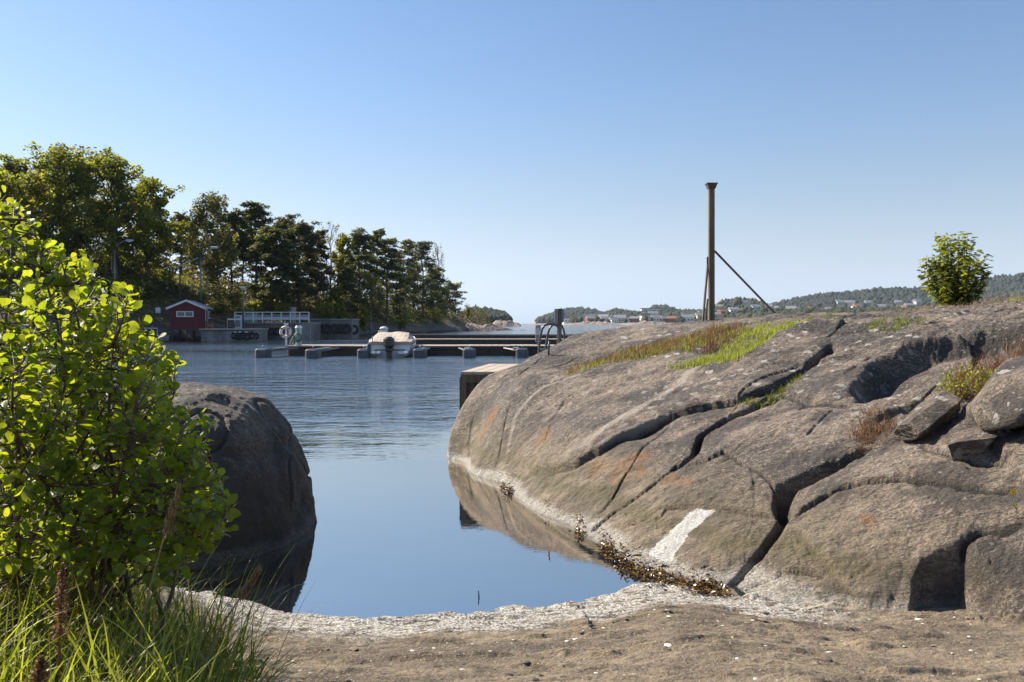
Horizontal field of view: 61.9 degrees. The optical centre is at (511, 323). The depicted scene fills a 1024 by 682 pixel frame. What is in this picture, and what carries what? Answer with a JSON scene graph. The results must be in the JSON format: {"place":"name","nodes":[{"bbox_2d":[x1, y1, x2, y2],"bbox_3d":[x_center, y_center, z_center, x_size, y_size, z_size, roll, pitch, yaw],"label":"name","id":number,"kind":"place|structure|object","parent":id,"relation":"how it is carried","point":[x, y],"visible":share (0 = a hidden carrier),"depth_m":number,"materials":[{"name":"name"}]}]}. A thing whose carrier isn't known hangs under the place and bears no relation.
{"place":"outdoors","nodes":[
{"label":"outdoors","id":0,"kind":"place"},
{"bbox_2d":[0,489,324,681],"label":"grass","id":1,"kind":"structure","parent":0,"point":[149,618],"depth_m":2.80,"materials":[{"name":"green plant"}]},
{"bbox_2d":[24,655,49,681],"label":"dock weed","id":2,"kind":"object","parent":1,"relation":"on","point":[40,670],"visible":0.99,"depth_m":1.90,"materials":[{"name":"brown plant"}]},
{"bbox_2d":[48,562,76,673],"bbox_3d":[-1.166,0.758,2.199,0.070,0.286,0.055,0,0,14],"label":"dock weed","id":3,"kind":"object","parent":1,"relation":"on","point":[60,606],"visible":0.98,"depth_m":2.20,"materials":[{"name":"brown plant"}]},
{"bbox_2d":[136,483,182,656],"bbox_3d":[-0.971,0.676,2.350,0.131,0.480,0.046,0,0,0],"label":"grass plume","id":4,"kind":"object","parent":1,"relation":"on","point":[174,505],"depth_m":2.35,"materials":[{"name":"plant"}]},
{"bbox_2d":[200,565,262,670],"bbox_3d":[-0.789,0.826,2.400,0.181,0.315,0.044,0,0,0],"label":"grass plume","id":5,"kind":"object","parent":1,"relation":"on","point":[248,586],"depth_m":2.40,"materials":[{"name":"plant"}]},
{"bbox_2d":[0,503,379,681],"bbox_3d":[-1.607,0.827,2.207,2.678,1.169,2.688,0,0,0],"label":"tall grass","id":6,"kind":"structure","parent":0,"point":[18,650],"depth_m":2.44,"materials":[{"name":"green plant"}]},
{"bbox_2d":[0,256,510,342],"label":"headland","id":7,"kind":"structure","parent":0,"point":[161,321],"depth_m":90.87,"materials":[{"name":"green plant"}]},
{"bbox_2d":[0,168,31,244],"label":"oak tree","id":8,"kind":"object","parent":7,"relation":"on","point":[10,186],"visible":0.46,"depth_m":84.64,"materials":[{"name":"green plant"}]},
{"bbox_2d":[0,153,39,250],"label":"oak tree","id":9,"kind":"object","parent":7,"relation":"on","point":[14,167],"visible":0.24,"depth_m":91.36,"materials":[{"name":"green plant"}]},
{"bbox_2d":[4,171,82,243],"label":"oak tree","id":10,"kind":"object","parent":7,"relation":"on","point":[49,194],"visible":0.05,"depth_m":98.61,"materials":[{"name":"green plant"}]},
{"bbox_2d":[0,141,114,268],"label":"oak tree","id":11,"kind":"object","parent":7,"relation":"on","point":[60,165],"visible":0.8,"depth_m":86.10,"materials":[{"name":"green plant"}]},
{"bbox_2d":[90,274,121,303],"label":"shrub","id":12,"kind":"object","parent":7,"relation":"on","point":[108,289],"visible":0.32,"depth_m":84.19,"materials":[{"name":"green plant"}]},
{"bbox_2d":[56,146,175,280],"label":"oak tree","id":13,"kind":"object","parent":7,"relation":"on","point":[112,171],"visible":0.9,"depth_m":88.85,"materials":[{"name":"green plant"}]},
{"bbox_2d":[129,278,155,298],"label":"shrub","id":14,"kind":"object","parent":7,"relation":"on","point":[144,290],"visible":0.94,"depth_m":87.77,"materials":[{"name":"green plant"}]},
{"bbox_2d":[110,173,190,280],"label":"oak tree","id":15,"kind":"object","parent":7,"relation":"on","point":[149,251],"visible":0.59,"depth_m":93.80,"materials":[{"name":"green plant"}]},
{"bbox_2d":[143,218,172,265],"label":"pine tree","id":16,"kind":"object","parent":7,"relation":"on","point":[166,253],"visible":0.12,"depth_m":124.91,"materials":[{"name":"green plant"}]},
{"bbox_2d":[140,263,178,289],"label":"shrub","id":17,"kind":"object","parent":7,"relation":"on","point":[164,274],"visible":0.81,"depth_m":91.90,"materials":[{"name":"green plant"}]},
{"bbox_2d":[175,257,198,301],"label":"street lamp","id":18,"kind":"object","parent":7,"relation":"on","point":[179,266],"visible":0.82,"depth_m":89.94,"materials":[{"name":"grey metal"}]},
{"bbox_2d":[172,243,201,276],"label":"pine tree","id":19,"kind":"object","parent":7,"relation":"on","point":[178,258],"visible":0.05,"depth_m":119.45,"materials":[{"name":"green plant"}]},
{"bbox_2d":[165,211,209,275],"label":"pine tree","id":20,"kind":"object","parent":7,"relation":"on","point":[176,246],"visible":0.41,"depth_m":107.22,"materials":[{"name":"green plant"}]},
{"bbox_2d":[3,248,373,323],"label":"bracken","id":21,"kind":"object","parent":7,"relation":"on","point":[313,316],"visible":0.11,"depth_m":95.93,"materials":[{"name":"green plant"}]},
{"bbox_2d":[194,288,206,304],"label":"shrub","id":22,"kind":"object","parent":7,"relation":"on","point":[204,295],"visible":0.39,"depth_m":89.71,"materials":[{"name":"green plant"}]},
{"bbox_2d":[178,189,239,298],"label":"birch tree","id":23,"kind":"object","parent":7,"relation":"on","point":[213,261],"visible":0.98,"depth_m":95.50,"materials":[{"name":"green plant"}]},
{"bbox_2d":[200,246,218,300],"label":"street lamp","id":24,"kind":"object","parent":7,"relation":"on","point":[214,247],"visible":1,"depth_m":83.94,"materials":[{"name":"metal"}]},
{"bbox_2d":[4,251,426,322],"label":"dry grass","id":25,"kind":"structure","parent":7,"relation":"on","point":[156,296],"depth_m":95.88,"materials":[{"name":"brown plant"}]},
{"bbox_2d":[207,298,230,313],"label":"shrub","id":26,"kind":"object","parent":7,"relation":"on","point":[220,307],"visible":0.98,"depth_m":91.52,"materials":[{"name":"green plant"}]},
{"bbox_2d":[221,292,241,307],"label":"shrub","id":27,"kind":"object","parent":7,"relation":"on","point":[235,296],"visible":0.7,"depth_m":94.70,"materials":[{"name":"green plant"}]},
{"bbox_2d":[214,208,251,289],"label":"pine tree","id":28,"kind":"object","parent":7,"relation":"on","point":[235,217],"visible":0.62,"depth_m":103.62,"materials":[{"name":"green plant"}]},
{"bbox_2d":[199,328,268,340],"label":"quay","id":29,"kind":"structure","parent":7,"relation":"on","point":[216,334],"depth_m":80.40,"materials":[{"name":"concrete"}]},
{"bbox_2d":[223,245,261,283],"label":"pine tree","id":30,"kind":"object","parent":7,"relation":"on","point":[241,268],"visible":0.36,"depth_m":123.66,"materials":[{"name":"green plant"}]},
{"bbox_2d":[0,233,489,323],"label":"undergrowth","id":31,"kind":"object","parent":7,"relation":"on","point":[476,315],"visible":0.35,"depth_m":101.66,"materials":[{"name":"green plant"}]},
{"bbox_2d":[242,299,263,309],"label":"shrub","id":32,"kind":"object","parent":7,"relation":"on","point":[258,303],"visible":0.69,"depth_m":97.59,"materials":[{"name":"green plant"}]},
{"bbox_2d":[230,200,279,298],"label":"pine tree","id":33,"kind":"object","parent":7,"relation":"on","point":[255,211],"visible":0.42,"depth_m":107.26,"materials":[{"name":"green plant"}]},
{"bbox_2d":[246,221,305,306],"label":"pine tree","id":34,"kind":"object","parent":7,"relation":"on","point":[267,236],"visible":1,"depth_m":100.08,"materials":[{"name":"green plant"}]},
{"bbox_2d":[268,300,292,316],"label":"shrub","id":35,"kind":"object","parent":7,"relation":"on","point":[279,307],"visible":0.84,"depth_m":98.71,"materials":[{"name":"green plant"}]},
{"bbox_2d":[274,213,301,281],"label":"pine tree","id":36,"kind":"object","parent":7,"relation":"on","point":[290,220],"visible":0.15,"depth_m":122.05,"materials":[{"name":"green plant"}]},
{"bbox_2d":[269,220,329,308],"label":"pine tree","id":37,"kind":"object","parent":7,"relation":"on","point":[306,241],"visible":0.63,"depth_m":105.27,"materials":[{"name":"green plant"}]},
{"bbox_2d":[300,229,338,302],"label":"pine tree","id":38,"kind":"object","parent":7,"relation":"on","point":[324,255],"visible":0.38,"depth_m":111.92,"materials":[{"name":"green plant"}]},
{"bbox_2d":[315,298,337,318],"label":"shrub","id":39,"kind":"object","parent":7,"relation":"on","point":[321,311],"visible":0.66,"depth_m":101.78,"materials":[{"name":"green plant"}]},
{"bbox_2d":[310,319,359,338],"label":"dark quay","id":40,"kind":"structure","parent":7,"relation":"on","point":[350,335],"depth_m":92.00,"materials":[{"name":"concrete"}]},
{"bbox_2d":[319,221,351,298],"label":"bare tree","id":41,"kind":"object","parent":7,"relation":"on","point":[330,247],"visible":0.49,"depth_m":118.05,"materials":[{"name":"brown plant"}]},
{"bbox_2d":[324,284,347,318],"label":"maple tree","id":42,"kind":"object","parent":7,"relation":"on","point":[336,293],"visible":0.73,"depth_m":103.65,"materials":[{"name":"green plant"}]},
{"bbox_2d":[329,233,356,300],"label":"maple tree","id":43,"kind":"object","parent":7,"relation":"on","point":[341,243],"visible":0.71,"depth_m":115.68,"materials":[{"name":"green plant"}]},
{"bbox_2d":[333,264,367,317],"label":"pine tree","id":44,"kind":"object","parent":7,"relation":"on","point":[342,275],"visible":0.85,"depth_m":111.66,"materials":[{"name":"green plant"}]},
{"bbox_2d":[356,304,369,330],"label":"shrub","id":45,"kind":"object","parent":7,"relation":"on","point":[363,321],"visible":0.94,"depth_m":111.52,"materials":[{"name":"green plant"}]},
{"bbox_2d":[345,227,385,306],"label":"pine tree","id":46,"kind":"object","parent":7,"relation":"on","point":[358,238],"visible":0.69,"depth_m":121.80,"materials":[{"name":"green plant"}]},
{"bbox_2d":[356,272,387,331],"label":"birch tree","id":47,"kind":"object","parent":7,"relation":"on","point":[373,293],"visible":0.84,"depth_m":115.69,"materials":[{"name":"green plant"}]},
{"bbox_2d":[360,228,388,316],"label":"pine tree","id":48,"kind":"object","parent":7,"relation":"on","point":[378,234],"visible":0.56,"depth_m":127.37,"materials":[{"name":"green plant"}]},
{"bbox_2d":[360,237,414,324],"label":"pine tree","id":49,"kind":"object","parent":7,"relation":"on","point":[394,253],"visible":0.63,"depth_m":129.82,"materials":[{"name":"green plant"}]},
{"bbox_2d":[392,306,414,329],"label":"shrub","id":50,"kind":"object","parent":7,"relation":"on","point":[402,315],"visible":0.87,"depth_m":134.71,"materials":[{"name":"green plant"}]},
{"bbox_2d":[384,239,424,327],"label":"pine tree","id":51,"kind":"object","parent":7,"relation":"on","point":[408,250],"visible":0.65,"depth_m":139.53,"materials":[{"name":"green plant"}]},
{"bbox_2d":[404,264,434,310],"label":"pine tree","id":52,"kind":"object","parent":7,"relation":"on","point":[425,290],"visible":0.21,"depth_m":164.54,"materials":[{"name":"green plant"}]},
{"bbox_2d":[407,240,445,317],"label":"pine tree","id":53,"kind":"object","parent":7,"relation":"on","point":[423,248],"visible":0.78,"depth_m":159.28,"materials":[{"name":"green plant"}]},
{"bbox_2d":[417,267,450,313],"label":"pine tree","id":54,"kind":"object","parent":7,"relation":"on","point":[443,293],"visible":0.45,"depth_m":169.58,"materials":[{"name":"green plant"}]},
{"bbox_2d":[427,306,448,323],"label":"shrub","id":55,"kind":"object","parent":7,"relation":"on","point":[436,318],"visible":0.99,"depth_m":164.77,"materials":[{"name":"green plant"}]},
{"bbox_2d":[429,243,448,316],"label":"bare tree","id":56,"kind":"object","parent":7,"relation":"on","point":[437,253],"visible":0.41,"depth_m":173.84,"materials":[{"name":"brown plant"}]},
{"bbox_2d":[434,281,467,314],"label":"pine tree","id":57,"kind":"object","parent":7,"relation":"on","point":[455,293],"visible":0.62,"depth_m":186.83,"materials":[{"name":"green plant"}]},
{"bbox_2d":[1,324,746,618],"bbox_3d":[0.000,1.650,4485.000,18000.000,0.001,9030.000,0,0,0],"label":"water","id":58,"kind":"structure","parent":0,"point":[412,520],"depth_m":7.54,"materials":[{"name":"blue liquid"}]},
{"bbox_2d":[0,382,316,572],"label":"boulder","id":59,"kind":"object","parent":58,"relation":"in","point":[257,453],"visible":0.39,"depth_m":6.25,"materials":[{"name":"stone"}]},
{"bbox_2d":[166,300,213,340],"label":"boathouse","id":60,"kind":"object","parent":58,"relation":"in","point":[186,315],"visible":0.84,"depth_m":80.31,"materials":[{"name":"red wood"}]},
{"bbox_2d":[176,311,193,316],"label":"window","id":61,"kind":"structure","parent":60,"relation":"in","point":[178,313],"depth_m":80.22,"materials":[{"name":"white paint"}]},
{"bbox_2d":[242,322,320,339],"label":"ferry quay","id":62,"kind":"structure","parent":58,"relation":"in","point":[310,330],"depth_m":86.00,"materials":[{"name":"concrete"}]},
{"bbox_2d":[234,312,308,321],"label":"railing","id":63,"kind":"object","parent":62,"relation":"on","point":[271,318],"visible":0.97,"depth_m":85.97,"materials":[{"name":"white metal"}]},
{"bbox_2d":[369,331,416,357],"bbox_3d":[-6.127,1.164,44.332,2.310,1.522,6.370,0,0,-3],"label":"motorboat","id":64,"kind":"object","parent":58,"relation":"on","point":[392,344],"visible":0.93,"depth_m":42.00,"materials":[{"name":"plastic"}]},
{"bbox_2d":[287,344,552,354],"bbox_3d":[-3.494,1.550,45.610,16.514,0.821,2.440,0,0,0],"label":"floating dock","id":65,"kind":"object","parent":58,"relation":"on","point":[493,349],"visible":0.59,"depth_m":44.55,"materials":[{"name":"brown wood"}]},
{"bbox_2d":[255,345,298,357],"bbox_3d":[-11.818,1.453,43.222,0.943,0.774,3.529,0,0,16],"label":"mooring boom","id":66,"kind":"object","parent":65,"relation":"attached to","point":[263,352],"visible":0.91,"depth_m":41.80,"materials":[{"name":"metal"}]},
{"bbox_2d":[279,323,291,344],"bbox_3d":[-11.918,0.560,44.947,0.650,1.180,0.245,0,0,0],"label":"lifebuoy post","id":67,"kind":"object","parent":65,"relation":"on","point":[286,335],"visible":1,"depth_m":44.86,"materials":[{"name":"white paint"}]},
{"bbox_2d":[290,326,301,344],"bbox_3d":[-11.400,0.627,45.187,0.699,1.054,0.426,0,0,0],"label":"water post","id":68,"kind":"object","parent":65,"relation":"on","point":[298,337],"visible":0.98,"depth_m":45.05,"materials":[{"name":"white paint"}]},
{"bbox_2d":[305,346,339,357],"bbox_3d":[-9.443,1.453,42.642,0.798,0.774,3.772,0,0,3],"label":"mooring boom","id":69,"kind":"object","parent":65,"relation":"attached to","point":[313,353],"visible":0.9,"depth_m":40.82,"materials":[{"name":"metal"}]},
{"bbox_2d":[357,346,370,357],"bbox_3d":[-7.080,1.453,42.741,0.799,0.774,3.533,0,0,0],"label":"mooring boom","id":70,"kind":"object","parent":65,"relation":"attached to","point":[364,352],"visible":0.71,"depth_m":40.98,"materials":[{"name":"metal"}]},
{"bbox_2d":[413,347,430,357],"bbox_3d":[-4.601,1.453,42.942,0.809,0.774,3.134,0,0,0],"label":"mooring boom","id":71,"kind":"object","parent":65,"relation":"attached to","point":[420,352],"visible":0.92,"depth_m":41.38,"materials":[{"name":"metal"}]},
{"bbox_2d":[458,346,475,357],"bbox_3d":[-2.268,1.453,42.947,0.795,0.774,3.217,0,0,-6],"label":"mooring boom","id":72,"kind":"object","parent":65,"relation":"attached to","point":[469,352],"visible":0.89,"depth_m":41.38,"materials":[{"name":"metal"}]},
{"bbox_2d":[503,347,527,356],"bbox_3d":[0.242,1.453,43.168,0.784,0.774,2.943,0,0,-14],"label":"mooring boom","id":73,"kind":"object","parent":65,"relation":"attached to","point":[521,352],"visible":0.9,"depth_m":41.79,"materials":[{"name":"metal"}]},
{"bbox_2d":[465,322,497,330],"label":"skerry","id":74,"kind":"structure","parent":58,"relation":"in","point":[471,326],"depth_m":189.53,"materials":[{"name":"grey stone"}]},
{"bbox_2d":[459,364,516,410],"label":"timber pier","id":75,"kind":"structure","parent":58,"relation":"in","point":[470,380],"depth_m":11.19,"materials":[{"name":"grey wood"}]},
{"bbox_2d":[416,338,563,343],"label":"floating dock","id":76,"kind":"object","parent":58,"relation":"on","point":[479,341],"visible":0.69,"depth_m":68.05,"materials":[{"name":"brown wood"}]},
{"bbox_2d":[411,334,569,338],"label":"floating breakwater","id":77,"kind":"object","parent":58,"relation":"on","point":[474,336],"visible":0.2,"depth_m":90.05,"materials":[{"name":"brown wood"}]},
{"bbox_2d":[493,319,520,325],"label":"skerry","id":78,"kind":"structure","parent":58,"relation":"in","point":[500,322],"depth_m":515.90,"materials":[{"name":"grey stone"}]},
{"bbox_2d":[554,309,563,343],"bbox_3d":[2.556,0.730,45.432,0.576,3.050,0.305,0,0,0],"label":"dock pile","id":79,"kind":"object","parent":58,"relation":"in","point":[558,316],"visible":0.47,"depth_m":45.28,"materials":[{"name":"grey metal"}]},
{"bbox_2d":[564,321,622,324],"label":"skerry","id":80,"kind":"structure","parent":58,"relation":"in","point":[594,323],"depth_m":886.58,"materials":[{"name":"grey stone"}]},
{"bbox_2d":[627,320,668,324],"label":"skerry","id":81,"kind":"structure","parent":58,"relation":"in","point":[643,322],"depth_m":870.73,"materials":[{"name":"grey stone"}]},
{"bbox_2d":[461,306,512,322],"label":"forest","id":82,"kind":"object","parent":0,"point":[494,315],"visible":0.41,"depth_m":632.59,"materials":[{"name":"green plant"}]},
{"bbox_2d":[0,0,1023,323],"label":"sky","id":83,"kind":"structure","parent":0,"point":[557,154],"materials":[{"name":"blue"}]},
{"bbox_2d":[1,564,1023,681],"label":"sandy shore","id":84,"kind":"structure","parent":0,"point":[762,663],"depth_m":3.95,"materials":[{"name":"beige sand"}]},
{"bbox_2d":[0,185,240,679],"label":"alder bush","id":85,"kind":"object","parent":84,"relation":"on","point":[38,406],"visible":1,"depth_m":2.67,"materials":[{"name":"green plant"}]},
{"bbox_2d":[0,581,246,681],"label":"ground herbs","id":86,"kind":"object","parent":84,"relation":"on","point":[111,640],"visible":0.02,"depth_m":2.98,"materials":[{"name":"green plant"}]},
{"bbox_2d":[199,586,1023,681],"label":"pebbles","id":87,"kind":"object","parent":84,"relation":"on","point":[669,645],"visible":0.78,"depth_m":3.92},
{"bbox_2d":[563,305,744,324],"bbox_3d":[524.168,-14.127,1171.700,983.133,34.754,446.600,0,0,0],"label":"town hill","id":88,"kind":"structure","parent":0,"point":[640,320],"depth_m":1000.25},
{"bbox_2d":[566,296,913,322],"bbox_3d":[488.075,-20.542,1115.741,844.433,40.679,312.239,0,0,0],"label":"forest","id":89,"kind":"object","parent":88,"relation":"on","point":[737,301],"visible":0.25,"depth_m":1107.37,"materials":[{"name":"green plant"}]},
{"bbox_2d":[564,318,805,375],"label":"grass","id":90,"kind":"structure","parent":0,"point":[722,356],"depth_m":10.05,"materials":[{"name":"green plant"}]},
{"bbox_2d":[446,299,1023,615],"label":"rock outcrop","id":91,"kind":"object","parent":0,"point":[788,497],"visible":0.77,"depth_m":6.86,"materials":[{"name":"stone"}]},
{"bbox_2d":[537,323,565,353],"bbox_3d":[0.615,0.306,13.150,0.362,0.640,0.620,0,0,13],"label":"bathing ladder","id":92,"kind":"object","parent":91,"relation":"on","point":[548,331],"visible":0.69,"depth_m":12.89,"materials":[{"name":"metal"}]},
{"bbox_2d":[499,473,733,596],"bbox_3d":[0.457,1.599,6.868,0.562,0.112,3.974,0,0,-23],"label":"seaweed","id":93,"kind":"object","parent":91,"relation":"on","point":[705,586],"visible":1,"depth_m":5.57,"materials":[{"name":"brown plant"}]},
{"bbox_2d":[564,319,751,374],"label":"dry grass","id":94,"kind":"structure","parent":91,"relation":"on","point":[693,335],"depth_m":10.32,"materials":[{"name":"brown plant"}]},
{"bbox_2d":[702,182,776,320],"bbox_3d":[3.332,-0.982,12.357,1.115,2.179,0.414,0,0,19],"label":"wooden mast","id":95,"kind":"object","parent":91,"relation":"on","point":[710,269],"visible":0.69,"depth_m":12.56,"materials":[{"name":"brown wood"}]},
{"bbox_2d":[893,392,961,440],"bbox_3d":[2.933,0.659,6.034,0.469,0.339,0.289,0,0,-19],"label":"boulder","id":96,"kind":"object","parent":91,"relation":"on","point":[932,414],"visible":0.98,"depth_m":5.95,"materials":[{"name":"stone"}]},
{"bbox_2d":[877,291,1023,311],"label":"straw","id":97,"kind":"object","parent":91,"relation":"on","point":[989,302],"visible":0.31,"depth_m":12.09,"materials":[{"name":"green plant"}]},
{"bbox_2d":[917,231,992,306],"bbox_3d":[6.181,-0.727,11.967,0.891,1.165,0.971,0,0,-15],"label":"round bush","id":98,"kind":"object","parent":91,"relation":"on","point":[946,281],"visible":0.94,"depth_m":11.89,"materials":[{"name":"green plant"}]},
{"bbox_2d":[925,362,995,396],"bbox_3d":[3.513,0.437,6.634,0.548,0.267,0.568,0,0,0],"label":"herb patch","id":99,"kind":"object","parent":91,"relation":"on","point":[967,373],"visible":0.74,"depth_m":6.61,"materials":[{"name":"green plant"}]},
{"bbox_2d":[948,426,1002,461],"bbox_3d":[3.050,0.786,5.602,0.296,0.255,0.353,0,0,34],"label":"boulder","id":100,"kind":"object","parent":91,"relation":"on","point":[964,445],"visible":0.86,"depth_m":5.53,"materials":[{"name":"stone"}]},
{"bbox_2d":[969,356,1023,431],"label":"boulder","id":101,"kind":"object","parent":91,"relation":"on","point":[997,402],"visible":0.94,"depth_m":5.55,"materials":[{"name":"stone"}]},
{"bbox_2d":[731,313,933,409],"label":"grass","id":102,"kind":"structure","parent":0,"point":[769,398],"depth_m":9.42,"materials":[{"name":"green plant"}]},
{"bbox_2d":[836,280,1023,306],"bbox_3d":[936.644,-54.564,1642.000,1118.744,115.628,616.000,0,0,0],"label":"hill","id":103,"kind":"structure","parent":0,"point":[901,305],"depth_m":1520.26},
{"bbox_2d":[769,272,1023,308],"bbox_3d":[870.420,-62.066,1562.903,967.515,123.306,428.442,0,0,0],"label":"forest","id":104,"kind":"object","parent":103,"relation":"on","point":[1002,284],"visible":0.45,"depth_m":1611.55,"materials":[{"name":"green plant"}]},
{"bbox_2d":[847,327,1023,455],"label":"dead grass","id":105,"kind":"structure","parent":0,"point":[961,376],"depth_m":6.59,"materials":[{"name":"brown plant"}]},
{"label":"far hill","id":106,"kind":"structure","parent":0,"visible":0},
{"bbox_2d":[534,304,695,323],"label":"forest","id":107,"kind":"object","parent":106,"relation":"on","point":[568,311],"visible":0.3,"depth_m":1728.13,"materials":[{"name":"green plant"}]},
{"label":"near hill","id":108,"kind":"structure","parent":0,"visible":0},
{"bbox_2d":[741,305,934,316],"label":"forest","id":109,"kind":"object","parent":108,"relation":"on","point":[854,309],"visible":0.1,"depth_m":706.20,"materials":[{"name":"green plant"}]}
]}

